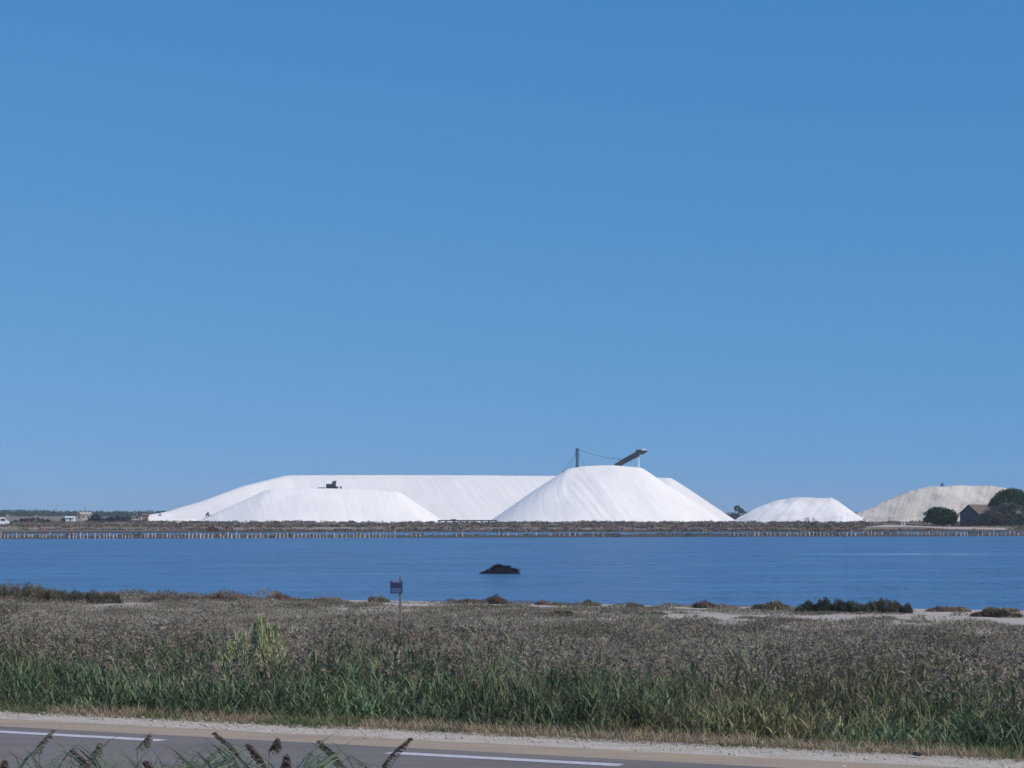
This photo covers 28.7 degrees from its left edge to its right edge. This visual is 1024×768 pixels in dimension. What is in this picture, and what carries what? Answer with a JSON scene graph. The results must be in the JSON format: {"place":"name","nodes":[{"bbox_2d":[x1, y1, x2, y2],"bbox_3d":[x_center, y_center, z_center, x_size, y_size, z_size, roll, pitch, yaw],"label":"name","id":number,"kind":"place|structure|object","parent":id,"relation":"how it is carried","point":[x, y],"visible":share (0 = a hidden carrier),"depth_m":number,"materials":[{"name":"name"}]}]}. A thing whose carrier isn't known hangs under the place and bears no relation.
{"place":"outdoors","nodes":[
{"label":"outdoors","id":0,"kind":"place"},
{"bbox_2d":[1,731,412,767],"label":"grass","id":1,"kind":"structure","parent":0,"point":[191,763],"depth_m":12.59,"materials":[{"name":"green plant"}]},
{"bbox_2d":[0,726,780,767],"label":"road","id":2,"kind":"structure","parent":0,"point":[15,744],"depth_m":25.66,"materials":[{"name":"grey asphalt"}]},
{"bbox_2d":[0,731,166,740],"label":"road marking","id":3,"kind":"object","parent":2,"relation":"on","point":[74,735],"visible":0.91,"depth_m":27.80,"materials":[{"name":"paint"}]},
{"bbox_2d":[385,752,622,765],"bbox_3d":[-0.128,4.718,25.185,3.200,0.001,0.249,-2,-4,24],"label":"road marking","id":4,"kind":"object","parent":2,"relation":"on","point":[513,759],"visible":0.97,"depth_m":25.10,"materials":[{"name":"paint"}]},
{"bbox_2d":[0,532,1023,609],"bbox_3d":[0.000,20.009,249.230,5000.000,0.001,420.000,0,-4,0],"label":"water","id":5,"kind":"structure","parent":0,"point":[968,572],"depth_m":145.49,"materials":[{"name":"blue liquid"}]},
{"bbox_2d":[479,563,520,573],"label":"brush heap","id":6,"kind":"object","parent":5,"relation":"on","point":[498,569],"visible":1,"depth_m":130.52,"materials":[{"name":"brown plant"}]},
{"bbox_2d":[0,697,1023,761],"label":"verge grass","id":7,"kind":"structure","parent":0,"point":[732,741],"depth_m":28.76,"materials":[{"name":"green plant"}]},
{"bbox_2d":[0,597,1023,763],"bbox_3d":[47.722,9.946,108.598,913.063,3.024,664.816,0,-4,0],"label":"ground","id":8,"kind":"structure","parent":0,"point":[936,615],"depth_m":70.15,"materials":[{"name":"soil"}]},
{"bbox_2d":[0,760,8,767],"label":"reed","id":9,"kind":"object","parent":8,"relation":"on","point":[4,763],"visible":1,"depth_m":11.87,"materials":[{"name":"brown plant"}]},
{"bbox_2d":[0,579,37,598],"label":"shore shrub","id":10,"kind":"object","parent":8,"relation":"on","point":[5,589],"visible":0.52,"depth_m":87.27,"materials":[{"name":"green plant"}]},
{"bbox_2d":[24,729,63,767],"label":"reed","id":11,"kind":"object","parent":8,"relation":"on","point":[49,735],"visible":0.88,"depth_m":13.86,"materials":[{"name":"brown plant"}]},
{"bbox_2d":[14,583,76,601],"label":"shore shrub","id":12,"kind":"object","parent":8,"relation":"on","point":[47,594],"visible":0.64,"depth_m":84.98,"materials":[{"name":"green plant"}]},
{"bbox_2d":[68,749,91,767],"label":"reed","id":13,"kind":"object","parent":8,"relation":"on","point":[81,758],"visible":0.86,"depth_m":12.37,"materials":[{"name":"brown plant"}]},
{"bbox_2d":[63,588,124,603],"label":"shore shrub","id":14,"kind":"object","parent":8,"relation":"on","point":[98,598],"visible":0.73,"depth_m":82.79,"materials":[{"name":"green plant"}]},
{"bbox_2d":[87,742,103,763],"bbox_3d":[-2.782,3.270,13.345,0.491,1.751,0.135,0,-4,-3],"label":"reed","id":15,"kind":"object","parent":8,"relation":"on","point":[99,745],"visible":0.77,"depth_m":13.36,"materials":[{"name":"brown plant"}]},
{"bbox_2d":[104,733,152,763],"bbox_3d":[-2.644,3.366,13.810,0.529,1.899,0.199,-1,-4,11],"label":"reed","id":16,"kind":"object","parent":8,"relation":"on","point":[147,739],"visible":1,"depth_m":13.86,"materials":[{"name":"brown plant"}]},
{"bbox_2d":[115,750,151,767],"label":"reed","id":17,"kind":"object","parent":8,"relation":"on","point":[146,764],"visible":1,"depth_m":11.88,"materials":[{"name":"brown plant"}]},
{"bbox_2d":[140,594,196,601],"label":"shore shrub","id":18,"kind":"object","parent":8,"relation":"on","point":[146,598],"visible":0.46,"depth_m":84.40,"materials":[{"name":"plant"}]},
{"bbox_2d":[198,592,236,600],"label":"shore shrub","id":19,"kind":"object","parent":8,"relation":"on","point":[220,596],"visible":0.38,"depth_m":84.95,"materials":[{"name":"plant"}]},
{"bbox_2d":[202,732,241,767],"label":"reed","id":20,"kind":"object","parent":8,"relation":"on","point":[223,741],"visible":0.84,"depth_m":12.88,"materials":[{"name":"brown plant"}]},
{"bbox_2d":[220,743,266,767],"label":"reed","id":21,"kind":"object","parent":8,"relation":"on","point":[254,754],"visible":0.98,"depth_m":12.37,"materials":[{"name":"brown plant"}]},
{"bbox_2d":[208,613,296,691],"bbox_3d":[-4.464,4.930,34.673,1.754,1.925,1.525,0,-4,0],"label":"tamarisk bush","id":22,"kind":"object","parent":8,"relation":"on","point":[264,632],"visible":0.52,"depth_m":34.58,"materials":[{"name":"green plant"}]},
{"bbox_2d":[235,737,282,767],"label":"reed","id":23,"kind":"object","parent":8,"relation":"on","point":[276,744],"visible":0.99,"depth_m":13.36,"materials":[{"name":"brown plant"}]},
{"bbox_2d":[244,754,291,767],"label":"reed","id":24,"kind":"object","parent":8,"relation":"on","point":[286,761],"visible":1,"depth_m":11.87,"materials":[{"name":"brown plant"}]},
{"bbox_2d":[265,590,291,599],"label":"shore shrub","id":25,"kind":"object","parent":8,"relation":"on","point":[280,595],"visible":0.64,"depth_m":86.09,"materials":[{"name":"brown plant"}]},
{"bbox_2d":[305,740,343,767],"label":"reed","id":26,"kind":"object","parent":8,"relation":"on","point":[325,748],"visible":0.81,"depth_m":12.87,"materials":[{"name":"brown plant"}]},
{"bbox_2d":[315,595,342,600],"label":"shore shrub","id":27,"kind":"object","parent":8,"relation":"on","point":[332,598],"visible":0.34,"depth_m":87.28,"materials":[{"name":"brown plant"}]},
{"bbox_2d":[367,595,389,601],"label":"shore shrub","id":28,"kind":"object","parent":8,"relation":"on","point":[377,599],"visible":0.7,"depth_m":87.31,"materials":[{"name":"plant"}]},
{"bbox_2d":[370,737,412,767],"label":"reed","id":29,"kind":"object","parent":8,"relation":"on","point":[403,745],"visible":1,"depth_m":12.87,"materials":[{"name":"brown plant"}]},
{"bbox_2d":[390,576,402,642],"bbox_3d":[-3.164,6.353,54.690,0.340,2.174,0.067,0,-4,0],"label":"sign post","id":30,"kind":"object","parent":8,"relation":"on","point":[396,587],"visible":0.88,"depth_m":54.71,"materials":[{"name":"metal"}]},
{"bbox_2d":[456,598,479,603],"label":"shore shrub","id":31,"kind":"object","parent":8,"relation":"on","point":[466,600],"visible":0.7,"depth_m":85.35,"materials":[{"name":"brown plant"}]},
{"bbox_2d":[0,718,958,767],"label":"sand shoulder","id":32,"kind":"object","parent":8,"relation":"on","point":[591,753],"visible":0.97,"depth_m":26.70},
{"bbox_2d":[486,593,506,603],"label":"shore shrub","id":33,"kind":"object","parent":8,"relation":"on","point":[495,599],"visible":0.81,"depth_m":84.84,"materials":[{"name":"brown plant"}]},
{"bbox_2d":[0,599,1023,752],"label":"reed bed","id":34,"kind":"object","parent":8,"relation":"on","point":[323,668],"visible":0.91,"depth_m":32.48,"materials":[{"name":"green plant"}]},
{"bbox_2d":[0,584,1023,726],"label":"salt scrub","id":35,"kind":"object","parent":8,"relation":"on","point":[669,631],"visible":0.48,"depth_m":63.66,"materials":[{"name":"plant"}]},
{"bbox_2d":[0,710,1023,767],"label":"gravel verge","id":36,"kind":"structure","parent":8,"relation":"on","point":[685,750],"depth_m":27.40,"materials":[{"name":"beige gravel"}]},
{"bbox_2d":[535,599,546,604],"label":"shore shrub","id":37,"kind":"object","parent":8,"relation":"on","point":[541,602],"visible":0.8,"depth_m":84.75,"materials":[{"name":"brown plant"}]},
{"bbox_2d":[547,601,562,605],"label":"shore shrub","id":38,"kind":"object","parent":8,"relation":"on","point":[553,603],"visible":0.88,"depth_m":84.18,"materials":[{"name":"plant"}]},
{"bbox_2d":[550,610,572,615],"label":"shore shrub","id":39,"kind":"object","parent":8,"relation":"on","point":[563,612],"visible":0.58,"depth_m":72.50,"materials":[{"name":"brown plant"}]},
{"bbox_2d":[581,599,600,605],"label":"shore shrub","id":40,"kind":"object","parent":8,"relation":"on","point":[587,601],"visible":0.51,"depth_m":84.14,"materials":[{"name":"brown plant"}]},
{"bbox_2d":[692,599,716,607],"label":"shore shrub","id":41,"kind":"object","parent":8,"relation":"on","point":[705,603],"visible":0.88,"depth_m":82.08,"materials":[{"name":"brown plant"}]},
{"bbox_2d":[751,600,789,610],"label":"shore shrub","id":42,"kind":"object","parent":8,"relation":"on","point":[778,604],"visible":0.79,"depth_m":78.21,"materials":[{"name":"green plant"}]},
{"bbox_2d":[794,596,859,612],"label":"shore shrub","id":43,"kind":"object","parent":8,"relation":"on","point":[825,605],"visible":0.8,"depth_m":76.38,"materials":[{"name":"green plant"}]},
{"bbox_2d":[850,596,912,613],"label":"shore shrub","id":44,"kind":"object","parent":8,"relation":"on","point":[894,606],"visible":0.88,"depth_m":75.88,"materials":[{"name":"green plant"}]},
{"bbox_2d":[911,752,921,755],"bbox_3d":[5.237,4.788,25.874,0.131,0.053,0.086,1,-4,-19],"label":"dark stone","id":45,"kind":"object","parent":8,"relation":"on","point":[916,753],"visible":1,"depth_m":25.85,"materials":[{"name":"stone"}]},
{"bbox_2d":[923,605,957,611],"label":"shore shrub","id":46,"kind":"object","parent":8,"relation":"on","point":[938,608],"visible":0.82,"depth_m":77.94,"materials":[{"name":"plant"}]},
{"bbox_2d":[955,605,971,611],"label":"shore shrub","id":47,"kind":"object","parent":8,"relation":"on","point":[963,609],"visible":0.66,"depth_m":78.66,"materials":[{"name":"green plant"}]},
{"bbox_2d":[969,608,1022,617],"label":"shore shrub","id":48,"kind":"object","parent":8,"relation":"on","point":[998,613],"visible":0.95,"depth_m":72.38,"materials":[{"name":"plant"}]},
{"bbox_2d":[981,605,1020,612],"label":"shore shrub","id":49,"kind":"object","parent":8,"relation":"on","point":[1011,609],"visible":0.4,"depth_m":77.98,"materials":[{"name":"green plant"}]},
{"bbox_2d":[0,514,1023,538],"bbox_3d":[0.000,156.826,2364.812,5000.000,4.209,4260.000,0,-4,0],"label":"marsh","id":50,"kind":"structure","parent":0,"point":[100,530],"depth_m":397.36,"materials":[{"name":"soil"}]},
{"bbox_2d":[0,517,9,523],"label":"parked van","id":51,"kind":"object","parent":50,"relation":"on","point":[3,520],"visible":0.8,"depth_m":557.96,"materials":[{"name":"white paint"}]},
{"bbox_2d":[11,517,53,522],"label":"marsh bush","id":52,"kind":"object","parent":50,"relation":"on","point":[32,519],"visible":0.24,"depth_m":636.43,"materials":[{"name":"plant"}]},
{"bbox_2d":[64,516,75,521],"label":"hut","id":53,"kind":"object","parent":50,"relation":"on","point":[71,518],"visible":0.89,"depth_m":697.44,"materials":[{"name":"white paint"}]},
{"bbox_2d":[79,510,91,520],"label":"farmhouse","id":54,"kind":"object","parent":50,"relation":"on","point":[85,516],"visible":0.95,"depth_m":856.05,"materials":[{"name":"paint"}]},
{"bbox_2d":[84,513,106,521],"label":"marsh bush","id":55,"kind":"object","parent":50,"relation":"on","point":[97,518],"visible":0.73,"depth_m":657.80,"materials":[{"name":"green plant"}]},
{"bbox_2d":[105,515,134,521],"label":"marsh bush","id":56,"kind":"object","parent":50,"relation":"on","point":[118,518],"visible":0.6,"depth_m":685.90,"materials":[{"name":"plant"}]},
{"bbox_2d":[141,513,148,520],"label":"hut","id":57,"kind":"object","parent":50,"relation":"on","point":[144,516],"visible":0.73,"depth_m":652.38,"materials":[{"name":"beige paint"}]},
{"bbox_2d":[165,519,196,522],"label":"salt pile","id":58,"kind":"object","parent":50,"relation":"on","point":[171,520],"visible":0.38,"depth_m":652.36,"materials":[{"name":"white"}]},
{"bbox_2d":[206,525,218,530],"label":"marsh bush","id":59,"kind":"object","parent":50,"relation":"on","point":[211,526],"visible":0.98,"depth_m":398.56,"materials":[{"name":"brown plant"}]},
{"bbox_2d":[201,488,443,522],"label":"salt heap","id":60,"kind":"object","parent":50,"relation":"on","point":[327,504],"visible":0.77,"depth_m":656.01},
{"bbox_2d":[326,481,341,488],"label":"bulldozer","id":61,"kind":"object","parent":60,"relation":"on","point":[332,485],"visible":1,"depth_m":665.25,"materials":[{"name":"metal"}]},
{"bbox_2d":[0,509,856,516],"bbox_3d":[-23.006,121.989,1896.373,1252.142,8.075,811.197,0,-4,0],"label":"wood","id":62,"kind":"object","parent":50,"relation":"on","point":[29,513],"visible":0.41,"depth_m":1600.85,"materials":[{"name":"green plant"}]},
{"bbox_2d":[139,475,733,521],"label":"salt heap","id":63,"kind":"object","parent":50,"relation":"on","point":[467,497],"visible":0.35,"depth_m":726.16,"materials":[{"name":"white"}]},
{"bbox_2d":[438,519,496,522],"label":"gangway","id":64,"kind":"object","parent":50,"relation":"on","point":[453,520],"visible":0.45,"depth_m":598.01,"materials":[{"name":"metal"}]},
{"bbox_2d":[0,519,1023,537],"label":"marsh scrub","id":65,"kind":"object","parent":50,"relation":"on","point":[623,525],"visible":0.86,"depth_m":436.04,"materials":[{"name":"brown plant"}]},
{"bbox_2d":[490,465,721,522],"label":"salt heap","id":66,"kind":"object","parent":50,"relation":"on","point":[608,493],"visible":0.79,"depth_m":655.34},
{"bbox_2d":[565,448,583,468],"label":"mast","id":67,"kind":"object","parent":66,"relation":"on","point":[577,456],"visible":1,"depth_m":671.33,"materials":[{"name":"metal"}]},
{"bbox_2d":[614,449,646,467],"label":"conveyor","id":68,"kind":"object","parent":66,"relation":"on","point":[636,454],"visible":1,"depth_m":670.97,"materials":[{"name":"metal"}]},
{"bbox_2d":[669,524,683,528],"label":"marsh bush","id":69,"kind":"object","parent":50,"relation":"on","point":[674,526],"visible":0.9,"depth_m":428.53,"materials":[{"name":"plant"}]},
{"bbox_2d":[727,513,738,518],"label":"hedge","id":70,"kind":"object","parent":50,"relation":"on","point":[734,516],"visible":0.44,"depth_m":996.23,"materials":[{"name":"green plant"}]},
{"bbox_2d":[734,505,744,516],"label":"lone tree","id":71,"kind":"object","parent":50,"relation":"on","point":[740,510],"visible":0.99,"depth_m":997.49,"materials":[{"name":"green plant"}]},
{"bbox_2d":[734,497,870,522],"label":"salt heap","id":72,"kind":"object","parent":50,"relation":"on","point":[802,508],"visible":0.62,"depth_m":681.49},
{"bbox_2d":[856,485,1021,521],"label":"salt heap","id":73,"kind":"object","parent":50,"relation":"on","point":[913,505],"visible":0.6,"depth_m":739.92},
{"bbox_2d":[923,507,959,525],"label":"round pine","id":74,"kind":"object","parent":50,"relation":"on","point":[940,516],"visible":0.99,"depth_m":470.62,"materials":[{"name":"green plant"}]},
{"bbox_2d":[952,523,970,526],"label":"marsh bush","id":75,"kind":"object","parent":50,"relation":"on","point":[960,524],"visible":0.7,"depth_m":465.60,"materials":[{"name":"green plant"}]},
{"bbox_2d":[962,516,991,525],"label":"tamarisk tree","id":76,"kind":"object","parent":50,"relation":"on","point":[979,521],"visible":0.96,"depth_m":464.30,"materials":[{"name":"green plant"}]},
{"bbox_2d":[959,504,1002,523],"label":"barn","id":77,"kind":"structure","parent":50,"relation":"on","point":[970,511],"depth_m":488.73,"materials":[{"name":"grey stone"}]},
{"bbox_2d":[971,501,1023,525],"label":"tamarisk tree","id":78,"kind":"object","parent":50,"relation":"on","point":[1007,515],"visible":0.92,"depth_m":465.84,"materials":[{"name":"green plant"}]},
{"bbox_2d":[987,488,1023,522],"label":"umbrella pine","id":79,"kind":"object","parent":50,"relation":"on","point":[1010,494],"visible":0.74,"depth_m":477.58,"materials":[{"name":"green plant"}]},
{"bbox_2d":[1013,513,1023,525],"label":"tamarisk tree","id":80,"kind":"object","parent":50,"relation":"on","point":[1020,519],"visible":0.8,"depth_m":460.77,"materials":[{"name":"green plant"}]},
{"bbox_2d":[0,0,1023,513],"label":"sky","id":81,"kind":"structure","parent":0,"point":[769,251],"materials":[{"name":"blue"}]},
{"bbox_2d":[868,525,1004,529],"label":"sand bank","id":82,"kind":"structure","parent":0,"point":[937,527],"depth_m":431.89,"materials":[{"name":"beige sand"}]}
]}

